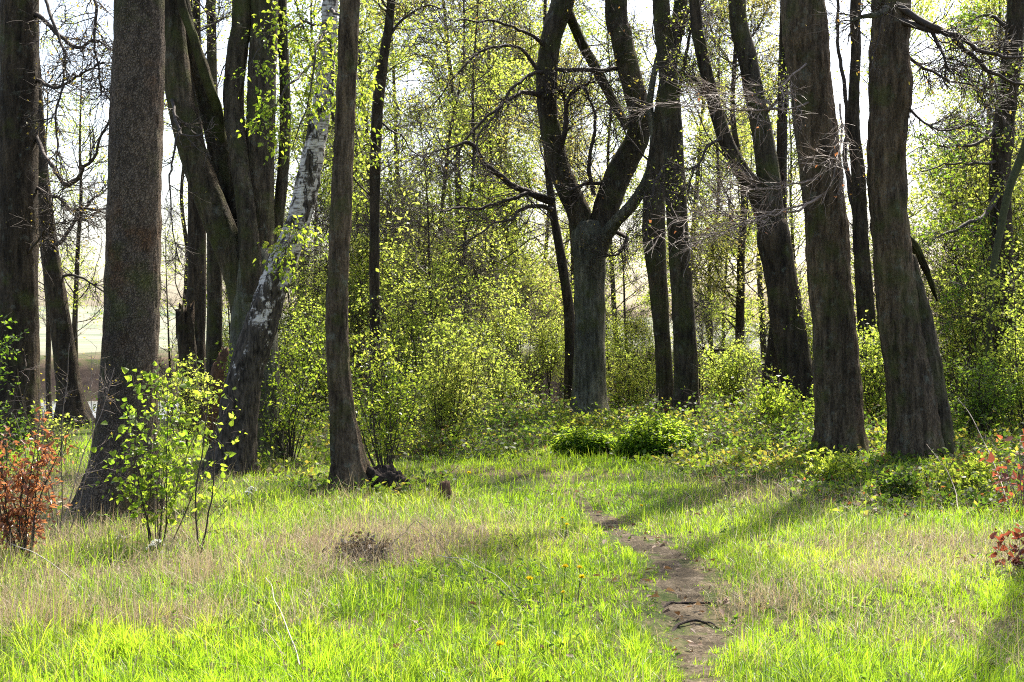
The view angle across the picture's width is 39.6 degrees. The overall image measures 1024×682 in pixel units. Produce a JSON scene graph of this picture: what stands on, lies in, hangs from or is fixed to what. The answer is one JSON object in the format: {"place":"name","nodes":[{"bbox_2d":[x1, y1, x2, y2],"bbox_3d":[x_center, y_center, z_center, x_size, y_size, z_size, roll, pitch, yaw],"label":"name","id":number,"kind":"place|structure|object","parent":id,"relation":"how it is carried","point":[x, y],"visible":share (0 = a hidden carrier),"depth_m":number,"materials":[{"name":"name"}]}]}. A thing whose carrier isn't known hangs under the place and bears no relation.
{"place":"outdoors","nodes":[
{"label":"outdoors","id":0,"kind":"place"},
{"bbox_2d":[0,306,1023,681],"bbox_3d":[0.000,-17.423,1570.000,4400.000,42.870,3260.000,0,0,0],"label":"ground","id":1,"kind":"structure","parent":0,"point":[90,350],"depth_m":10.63,"materials":[{"name":"green plant"}]},
{"bbox_2d":[0,314,50,471],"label":"hawthorn bush","id":2,"kind":"object","parent":1,"relation":"on","point":[9,424],"visible":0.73,"depth_m":14.59,"materials":[{"name":"green plant"}]},
{"bbox_2d":[0,406,77,561],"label":"beech shrub","id":3,"kind":"object","parent":1,"relation":"on","point":[7,522],"visible":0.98,"depth_m":9.99,"materials":[{"name":"red plant"}]},
{"bbox_2d":[14,395,89,464],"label":"hazel bush","id":4,"kind":"object","parent":1,"relation":"on","point":[50,426],"visible":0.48,"depth_m":17.97,"materials":[{"name":"green plant"}]},
{"bbox_2d":[0,0,112,449],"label":"oak tree","id":5,"kind":"object","parent":1,"relation":"on","point":[21,146],"visible":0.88,"depth_m":20.72,"materials":[{"name":"brown plant"}]},
{"bbox_2d":[38,29,102,418],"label":"woodland tree","id":6,"kind":"object","parent":1,"relation":"on","point":[48,365],"visible":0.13,"depth_m":57.98,"materials":[{"name":"green plant"}]},
{"bbox_2d":[0,317,142,536],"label":"bare shrub","id":7,"kind":"object","parent":1,"relation":"on","point":[62,454],"visible":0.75,"depth_m":11.59,"materials":[{"name":"brown plant"}]},
{"bbox_2d":[38,53,107,427],"bbox_3d":[-8.915,-4.951,25.921,4.076,13.213,3.241,0,0,39],"label":"leaning tree","id":8,"kind":"object","parent":1,"relation":"on","point":[61,332],"visible":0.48,"depth_m":25.84,"materials":[{"name":"brown plant"}]},
{"bbox_2d":[38,2,112,356],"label":"woodland tree","id":9,"kind":"object","parent":1,"relation":"on","point":[75,302],"visible":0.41,"depth_m":49.94,"materials":[{"name":"green plant"}]},
{"bbox_2d":[69,0,165,522],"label":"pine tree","id":10,"kind":"object","parent":1,"relation":"on","point":[132,295],"visible":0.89,"depth_m":12.98,"materials":[{"name":"brown plant"}]},
{"bbox_2d":[89,349,246,548],"bbox_3d":[-2.625,0.872,10.979,1.048,1.620,1.196,0,0,0],"label":"sapling","id":11,"kind":"object","parent":1,"relation":"on","point":[156,460],"visible":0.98,"depth_m":10.85,"materials":[{"name":"green plant"}]},
{"bbox_2d":[158,190,187,418],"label":"understorey tree","id":12,"kind":"object","parent":1,"relation":"on","point":[166,296],"visible":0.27,"depth_m":33.14,"materials":[{"name":"green plant"}]},
{"bbox_2d":[175,300,199,434],"bbox_3d":[-5.468,0.479,24.014,0.407,2.352,0.483,0,0,-30],"label":"broken stump","id":13,"kind":"object","parent":1,"relation":"on","point":[185,330],"visible":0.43,"depth_m":23.90,"materials":[{"name":"wood"}]},
{"bbox_2d":[158,350,223,449],"bbox_3d":[-4.952,0.869,21.046,1.282,1.676,1.402,0,0,-36],"label":"hazel bush","id":14,"kind":"object","parent":1,"relation":"on","point":[191,406],"visible":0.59,"depth_m":20.98,"materials":[{"name":"green plant"}]},
{"bbox_2d":[160,5,225,323],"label":"woodland tree","id":15,"kind":"object","parent":1,"relation":"on","point":[183,225],"visible":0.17,"depth_m":46.77,"materials":[{"name":"green plant"}]},
{"bbox_2d":[169,381,235,553],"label":"sapling","id":16,"kind":"object","parent":1,"relation":"on","point":[223,475],"visible":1,"depth_m":10.51,"materials":[{"name":"green plant"}]},
{"bbox_2d":[164,0,247,420],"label":"shaded tree","id":17,"kind":"object","parent":1,"relation":"on","point":[196,280],"visible":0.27,"depth_m":26.86,"materials":[{"name":"brown plant"}]},
{"bbox_2d":[203,347,228,443],"bbox_3d":[-4.604,0.849,22.019,0.378,1.563,0.384,0,0,-42],"label":"broken stump","id":18,"kind":"object","parent":1,"relation":"on","point":[217,373],"visible":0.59,"depth_m":21.91,"materials":[{"name":"brown wood"}]},
{"bbox_2d":[162,0,296,461],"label":"multi stem tree","id":19,"kind":"object","parent":1,"relation":"on","point":[240,207],"visible":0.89,"depth_m":19.03,"materials":[{"name":"grey plant"}]},
{"bbox_2d":[200,0,307,398],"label":"mossy pole tree","id":20,"kind":"object","parent":1,"relation":"on","point":[214,320],"visible":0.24,"depth_m":28.87,"materials":[{"name":"brown plant"}]},
{"bbox_2d":[225,138,325,393],"bbox_3d":[-4.878,-1.325,29.839,2.552,6.550,2.584,0,0,0],"label":"understorey tree","id":21,"kind":"object","parent":1,"relation":"on","point":[282,316],"visible":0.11,"depth_m":29.69,"materials":[{"name":"green plant"}]},
{"bbox_2d":[211,325,349,461],"bbox_3d":[-3.037,0.734,18.985,1.728,1.933,1.880,0,0,0],"label":"hazel bush","id":22,"kind":"object","parent":1,"relation":"on","point":[285,412],"visible":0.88,"depth_m":18.95,"materials":[{"name":"green plant"}]},
{"bbox_2d":[200,0,409,476],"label":"birch tree","id":23,"kind":"object","parent":1,"relation":"on","point":[251,353],"visible":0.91,"depth_m":17.19,"materials":[{"name":"grey plant"}]},
{"bbox_2d":[244,0,397,402],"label":"woodland tree","id":24,"kind":"object","parent":1,"relation":"on","point":[292,58],"visible":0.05,"depth_m":41.13,"materials":[{"name":"green plant"}]},
{"bbox_2d":[274,88,369,393],"bbox_3d":[-4.619,-2.042,33.708,3.381,8.530,3.570,0,0,-26],"label":"woodland tree","id":25,"kind":"object","parent":1,"relation":"on","point":[299,158],"visible":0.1,"depth_m":33.45,"materials":[{"name":"green plant"}]},
{"bbox_2d":[278,290,366,427],"bbox_3d":[-3.670,0.389,25.999,1.852,2.650,1.722,0,0,-28],"label":"hazel bush","id":26,"kind":"object","parent":1,"relation":"on","point":[313,324],"visible":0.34,"depth_m":25.85,"materials":[{"name":"green plant"}]},
{"bbox_2d":[278,175,369,413],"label":"understorey tree","id":27,"kind":"object","parent":1,"relation":"on","point":[288,313],"visible":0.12,"depth_m":30.83,"materials":[{"name":"green plant"}]},
{"bbox_2d":[325,0,370,493],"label":"straight tree","id":28,"kind":"object","parent":1,"relation":"on","point":[348,455],"visible":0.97,"depth_m":15.30,"materials":[{"name":"brown plant"}]},
{"bbox_2d":[280,207,424,408],"bbox_3d":[-3.231,-0.193,29.078,3.218,5.401,3.537,0,0,-38],"label":"understorey tree","id":29,"kind":"object","parent":1,"relation":"on","point":[357,257],"visible":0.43,"depth_m":28.80,"materials":[{"name":"green plant"}]},
{"bbox_2d":[277,0,428,395],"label":"woodland tree","id":30,"kind":"object","parent":1,"relation":"on","point":[368,71],"visible":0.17,"depth_m":35.99,"materials":[{"name":"green plant"}]},
{"bbox_2d":[322,530,392,563],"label":"dead weed","id":31,"kind":"object","parent":1,"relation":"on","point":[357,543],"visible":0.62,"depth_m":10.15,"materials":[{"name":"brown plant"}]},
{"bbox_2d":[276,0,454,364],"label":"woodland tree","id":32,"kind":"object","parent":1,"relation":"on","point":[366,32],"visible":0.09,"depth_m":41.02,"materials":[{"name":"green plant"}]},
{"bbox_2d":[294,313,446,466],"bbox_3d":[-1.593,0.691,16.902,1.479,2.039,1.772,0,0,-39],"label":"elder bush","id":33,"kind":"object","parent":1,"relation":"on","point":[390,419],"visible":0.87,"depth_m":16.80,"materials":[{"name":"green plant"}]},
{"bbox_2d":[220,0,526,365],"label":"woodland tree","id":34,"kind":"object","parent":1,"relation":"on","point":[448,140],"visible":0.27,"depth_m":34.75,"materials":[{"name":"green plant"}]},
{"bbox_2d":[304,151,465,405],"bbox_3d":[-2.702,-0.874,29.956,3.528,6.420,3.856,0,0,38],"label":"understorey tree","id":35,"kind":"object","parent":1,"relation":"on","point":[382,204],"visible":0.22,"depth_m":29.87,"materials":[{"name":"green plant"}]},
{"bbox_2d":[318,0,457,392],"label":"woodland tree","id":36,"kind":"object","parent":1,"relation":"on","point":[395,136],"visible":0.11,"depth_m":45.43,"materials":[{"name":"green plant"}]},
{"bbox_2d":[366,463,411,492],"bbox_3d":[-1.388,1.486,15.421,0.660,0.330,0.506,0,0,0],"label":"rotten stump","id":37,"kind":"object","parent":1,"relation":"on","point":[390,473],"visible":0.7,"depth_m":15.27,"materials":[{"name":"brown wood"}]},
{"bbox_2d":[321,0,457,429],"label":"thin tree","id":38,"kind":"object","parent":1,"relation":"on","point":[374,178],"visible":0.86,"depth_m":22.93,"materials":[{"name":"green plant"}]},
{"bbox_2d":[357,200,483,400],"bbox_3d":[-2.245,-0.262,33.063,3.726,6.254,4.096,0,0,-10],"label":"understorey tree","id":39,"kind":"object","parent":1,"relation":"on","point":[439,247],"visible":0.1,"depth_m":32.60,"materials":[{"name":"green plant"}]},
{"bbox_2d":[350,242,491,428],"bbox_3d":[-1.491,-0.029,23.947,2.459,3.339,1.881,0,0,0],"label":"elder bush","id":40,"kind":"object","parent":1,"relation":"on","point":[412,326],"visible":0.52,"depth_m":23.82,"materials":[{"name":"green plant"}]},
{"bbox_2d":[365,80,509,386],"bbox_3d":[-1.500,-1.679,27.790,2.836,7.278,2.871,0,0,33],"label":"understorey tree","id":41,"kind":"object","parent":1,"relation":"on","point":[418,123],"visible":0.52,"depth_m":27.59,"materials":[{"name":"green plant"}]},
{"bbox_2d":[407,238,512,406],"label":"understorey tree","id":42,"kind":"object","parent":1,"relation":"on","point":[476,276],"visible":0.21,"depth_m":30.93,"materials":[{"name":"green plant"}]},
{"bbox_2d":[394,309,531,448],"bbox_3d":[-0.926,0.598,20.490,1.634,2.172,2.148,0,0,37],"label":"elder bush","id":43,"kind":"object","parent":1,"relation":"on","point":[440,397],"visible":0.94,"depth_m":20.27,"materials":[{"name":"green plant"}]},
{"bbox_2d":[365,0,568,397],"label":"woodland tree","id":44,"kind":"object","parent":1,"relation":"on","point":[431,41],"visible":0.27,"depth_m":38.12,"materials":[{"name":"green plant"}]},
{"bbox_2d":[396,0,538,381],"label":"woodland tree","id":45,"kind":"object","parent":1,"relation":"on","point":[473,91],"visible":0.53,"depth_m":32.95,"materials":[{"name":"green plant"}]},
{"bbox_2d":[454,290,537,404],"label":"understorey tree","id":46,"kind":"object","parent":1,"relation":"on","point":[506,332],"visible":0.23,"depth_m":34.85,"materials":[{"name":"green plant"}]},
{"bbox_2d":[423,0,570,361],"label":"woodland tree","id":47,"kind":"object","parent":1,"relation":"on","point":[512,256],"visible":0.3,"depth_m":38.91,"materials":[{"name":"green plant"}]},
{"bbox_2d":[424,0,574,384],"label":"woodland tree","id":48,"kind":"object","parent":1,"relation":"on","point":[538,23],"visible":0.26,"depth_m":41.65,"materials":[{"name":"green plant"}]},
{"bbox_2d":[0,414,1023,681],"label":"dry grass","id":49,"kind":"structure","parent":1,"relation":"on","point":[434,550],"depth_m":9.56,"materials":[{"name":"beige plant"}]},
{"bbox_2d":[0,442,1023,681],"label":"weeds","id":50,"kind":"object","parent":1,"relation":"on","point":[502,594],"visible":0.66,"depth_m":8.44,"materials":[{"name":"green plant"}]},
{"bbox_2d":[0,423,1023,681],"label":"fallen leaves","id":51,"kind":"object","parent":1,"relation":"on","point":[526,605],"visible":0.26,"depth_m":8.97,"materials":[{"name":"brown plant"}]},
{"bbox_2d":[443,0,586,396],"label":"woodland tree","id":52,"kind":"object","parent":1,"relation":"on","point":[533,125],"visible":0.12,"depth_m":43.99,"materials":[{"name":"green plant"}]},
{"bbox_2d":[463,332,568,414],"bbox_3d":[-0.120,0.756,29.993,1.877,2.123,2.138,0,0,-43],"label":"elder bush","id":53,"kind":"object","parent":1,"relation":"on","point":[509,381],"visible":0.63,"depth_m":29.85,"materials":[{"name":"green plant"}]},
{"bbox_2d":[17,353,1023,534],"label":"undergrowth","id":54,"kind":"object","parent":1,"relation":"on","point":[597,424],"visible":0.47,"depth_m":18.45,"materials":[{"name":"green plant"}]},
{"bbox_2d":[487,272,562,402],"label":"understorey tree","id":55,"kind":"object","parent":1,"relation":"on","point":[526,292],"visible":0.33,"depth_m":36.93,"materials":[{"name":"green plant"}]},
{"bbox_2d":[513,303,574,407],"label":"understorey tree","id":56,"kind":"object","parent":1,"relation":"on","point":[549,329],"visible":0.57,"depth_m":35.79,"materials":[{"name":"green plant"}]},
{"bbox_2d":[468,0,624,412],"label":"thin tree","id":57,"kind":"object","parent":1,"relation":"on","point":[569,314],"visible":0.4,"depth_m":30.90,"materials":[{"name":"brown plant"}]},
{"bbox_2d":[499,24,615,399],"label":"woodland tree","id":58,"kind":"object","parent":1,"relation":"on","point":[568,235],"visible":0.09,"depth_m":54.54,"materials":[{"name":"green plant"}]},
{"bbox_2d":[392,0,735,415],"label":"forked tree","id":59,"kind":"object","parent":1,"relation":"on","point":[594,232],"visible":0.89,"depth_m":27.67,"materials":[{"name":"grey plant"}]},
{"bbox_2d":[494,0,646,339],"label":"woodland tree","id":60,"kind":"object","parent":1,"relation":"on","point":[568,223],"visible":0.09,"depth_m":48.96,"materials":[{"name":"green plant"}]},
{"bbox_2d":[528,72,637,404],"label":"woodland tree","id":61,"kind":"object","parent":1,"relation":"on","point":[587,150],"visible":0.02,"depth_m":62.32,"materials":[{"name":"green plant"}]},
{"bbox_2d":[550,425,617,456],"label":"nettle clump","id":62,"kind":"object","parent":1,"relation":"on","point":[581,438],"visible":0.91,"depth_m":19.71,"materials":[{"name":"green plant"}]},
{"bbox_2d":[536,0,687,407],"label":"woodland tree","id":63,"kind":"object","parent":1,"relation":"on","point":[587,33],"visible":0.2,"depth_m":43.16,"materials":[{"name":"green plant"}]},
{"bbox_2d":[591,186,673,401],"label":"woodland tree","id":64,"kind":"object","parent":1,"relation":"on","point":[624,287],"visible":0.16,"depth_m":36.20,"materials":[{"name":"green plant"}]},
{"bbox_2d":[605,296,672,406],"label":"understorey tree","id":65,"kind":"object","parent":1,"relation":"on","point":[638,325],"visible":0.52,"depth_m":32.86,"materials":[{"name":"green plant"}]},
{"bbox_2d":[605,332,673,409],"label":"hazel bush","id":66,"kind":"object","parent":1,"relation":"on","point":[637,381],"visible":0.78,"depth_m":30.74,"materials":[{"name":"green plant"}]},
{"bbox_2d":[623,0,688,419],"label":"paired tree","id":67,"kind":"object","parent":1,"relation":"on","point":[658,286],"visible":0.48,"depth_m":26.85,"materials":[{"name":"brown plant"}]},
{"bbox_2d":[614,410,699,457],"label":"nettle clump","id":68,"kind":"object","parent":1,"relation":"on","point":[648,436],"visible":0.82,"depth_m":18.95,"materials":[{"name":"green plant"}]},
{"bbox_2d":[616,0,728,424],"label":"paired tree","id":69,"kind":"object","parent":1,"relation":"on","point":[686,365],"visible":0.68,"depth_m":25.83,"materials":[{"name":"brown plant"}]},
{"bbox_2d":[613,0,773,333],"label":"woodland tree","id":70,"kind":"object","parent":1,"relation":"on","point":[668,276],"visible":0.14,"depth_m":46.88,"materials":[{"name":"green plant"}]},
{"bbox_2d":[633,13,768,393],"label":"woodland tree","id":71,"kind":"object","parent":1,"relation":"on","point":[732,308],"visible":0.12,"depth_m":49.85,"materials":[{"name":"green plant"}]},
{"bbox_2d":[670,285,745,405],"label":"understorey tree","id":72,"kind":"object","parent":1,"relation":"on","point":[705,313],"visible":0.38,"depth_m":32.85,"materials":[{"name":"green plant"}]},
{"bbox_2d":[628,0,806,396],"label":"woodland tree","id":73,"kind":"object","parent":1,"relation":"on","point":[739,306],"visible":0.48,"depth_m":37.27,"materials":[{"name":"green plant"}]},
{"bbox_2d":[665,0,776,396],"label":"woodland tree","id":74,"kind":"object","parent":1,"relation":"on","point":[748,237],"visible":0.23,"depth_m":40.18,"materials":[{"name":"green plant"}]},
{"bbox_2d":[697,336,765,411],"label":"hazel bush","id":75,"kind":"object","parent":1,"relation":"on","point":[739,378],"visible":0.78,"depth_m":27.85,"materials":[{"name":"green plant"}]},
{"bbox_2d":[613,0,870,454],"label":"oak tree","id":76,"kind":"object","parent":1,"relation":"on","point":[838,394],"visible":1,"depth_m":18.33,"materials":[{"name":"brown plant"}]},
{"bbox_2d":[641,0,844,420],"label":"forked tree","id":77,"kind":"object","parent":1,"relation":"on","point":[787,318],"visible":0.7,"depth_m":24.34,"materials":[{"name":"brown plant"}]},
{"bbox_2d":[689,8,810,381],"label":"woodland tree","id":78,"kind":"object","parent":1,"relation":"on","point":[764,340],"visible":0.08,"depth_m":54.28,"materials":[{"name":"green plant"}]},
{"bbox_2d":[747,0,804,419],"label":"thin tree","id":79,"kind":"object","parent":1,"relation":"on","point":[781,150],"visible":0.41,"depth_m":25.52,"materials":[{"name":"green plant"}]},
{"bbox_2d":[745,367,814,438],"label":"elder bush","id":80,"kind":"object","parent":1,"relation":"on","point":[781,403],"visible":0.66,"depth_m":20.33,"materials":[{"name":"green plant"}]},
{"bbox_2d":[738,17,861,360],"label":"woodland tree","id":81,"kind":"object","parent":1,"relation":"on","point":[790,194],"visible":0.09,"depth_m":47.33,"materials":[{"name":"green plant"}]},
{"bbox_2d":[797,446,862,479],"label":"bramble seedling","id":82,"kind":"object","parent":1,"relation":"on","point":[832,464],"visible":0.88,"depth_m":16.13,"materials":[{"name":"green plant"}]},
{"bbox_2d":[833,0,880,419],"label":"thin tree","id":83,"kind":"object","parent":1,"relation":"on","point":[856,189],"visible":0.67,"depth_m":23.91,"materials":[{"name":"brown plant"}]},
{"bbox_2d":[812,310,943,429],"bbox_3d":[5.668,0.560,22.116,1.697,2.112,1.958,0,0,-21],"label":"hazel bush","id":84,"kind":"object","parent":1,"relation":"on","point":[874,366],"visible":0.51,"depth_m":21.93,"materials":[{"name":"green plant"}]},
{"bbox_2d":[833,0,958,390],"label":"woodland tree","id":85,"kind":"object","parent":1,"relation":"on","point":[929,3],"visible":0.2,"depth_m":45.64,"materials":[{"name":"green plant"}]},
{"bbox_2d":[870,463,928,498],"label":"bramble seedling","id":86,"kind":"object","parent":1,"relation":"on","point":[901,480],"visible":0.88,"depth_m":14.84,"materials":[{"name":"green plant"}]},
{"bbox_2d":[804,0,1023,458],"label":"oak tree","id":87,"kind":"object","parent":1,"relation":"on","point":[919,418],"visible":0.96,"depth_m":17.77,"materials":[{"name":"brown plant"}]},
{"bbox_2d":[867,89,1023,407],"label":"understorey tree","id":88,"kind":"object","parent":1,"relation":"on","point":[984,184],"visible":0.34,"depth_m":24.69,"materials":[{"name":"green plant"}]},
{"bbox_2d":[906,112,1023,404],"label":"understorey tree","id":89,"kind":"object","parent":1,"relation":"on","point":[926,282],"visible":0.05,"depth_m":27.79,"materials":[{"name":"green plant"}]},
{"bbox_2d":[907,0,1023,424],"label":"ivied tree","id":90,"kind":"object","parent":1,"relation":"on","point":[1014,17],"visible":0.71,"depth_m":23.31,"materials":[{"name":"green plant"}]},
{"bbox_2d":[932,443,1004,498],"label":"bramble seedling","id":91,"kind":"object","parent":1,"relation":"on","point":[981,466],"visible":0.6,"depth_m":15.15,"materials":[{"name":"green plant"}]},
{"bbox_2d":[914,0,1022,302],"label":"woodland tree","id":92,"kind":"object","parent":1,"relation":"on","point":[993,4],"visible":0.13,"depth_m":37.43,"materials":[{"name":"green plant"}]},
{"bbox_2d":[915,0,1023,308],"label":"woodland tree","id":93,"kind":"object","parent":1,"relation":"on","point":[939,114],"visible":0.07,"depth_m":43.30,"materials":[{"name":"green plant"}]},
{"bbox_2d":[927,0,1023,360],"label":"woodland tree","id":94,"kind":"object","parent":1,"relation":"on","point":[988,65],"visible":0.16,"depth_m":31.69,"materials":[{"name":"green plant"}]},
{"bbox_2d":[928,232,1023,426],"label":"hazel bush","id":95,"kind":"object","parent":1,"relation":"on","point":[978,351],"visible":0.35,"depth_m":23.32,"materials":[{"name":"green plant"}]},
{"bbox_2d":[931,49,1023,397],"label":"thin tree","id":96,"kind":"object","parent":1,"relation":"on","point":[1012,181],"visible":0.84,"depth_m":20.97,"materials":[{"name":"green plant"}]},
{"bbox_2d":[941,351,1023,441],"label":"hawthorn bush","id":97,"kind":"object","parent":1,"relation":"on","point":[977,405],"visible":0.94,"depth_m":19.93,"materials":[{"name":"green plant"}]},
{"bbox_2d":[964,258,1023,440],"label":"hazel bush","id":98,"kind":"object","parent":1,"relation":"on","point":[1016,344],"visible":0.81,"depth_m":20.42,"materials":[{"name":"green plant"}]},
{"bbox_2d":[979,429,1023,513],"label":"copper twig","id":99,"kind":"object","parent":1,"relation":"on","point":[991,459],"visible":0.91,"depth_m":13.49,"materials":[{"name":"red plant"}]},
{"bbox_2d":[989,523,1023,573],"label":"copper twig","id":100,"kind":"object","parent":1,"relation":"on","point":[1016,535],"visible":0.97,"depth_m":9.62,"materials":[{"name":"red plant"}]},
{"bbox_2d":[38,0,1023,322],"label":"sky","id":101,"kind":"structure","parent":0,"point":[42,6],"materials":[{"name":"white"}]},
{"bbox_2d":[551,487,725,681],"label":"path","id":102,"kind":"structure","parent":0,"point":[681,577],"depth_m":8.90,"materials":[{"name":"soil"}]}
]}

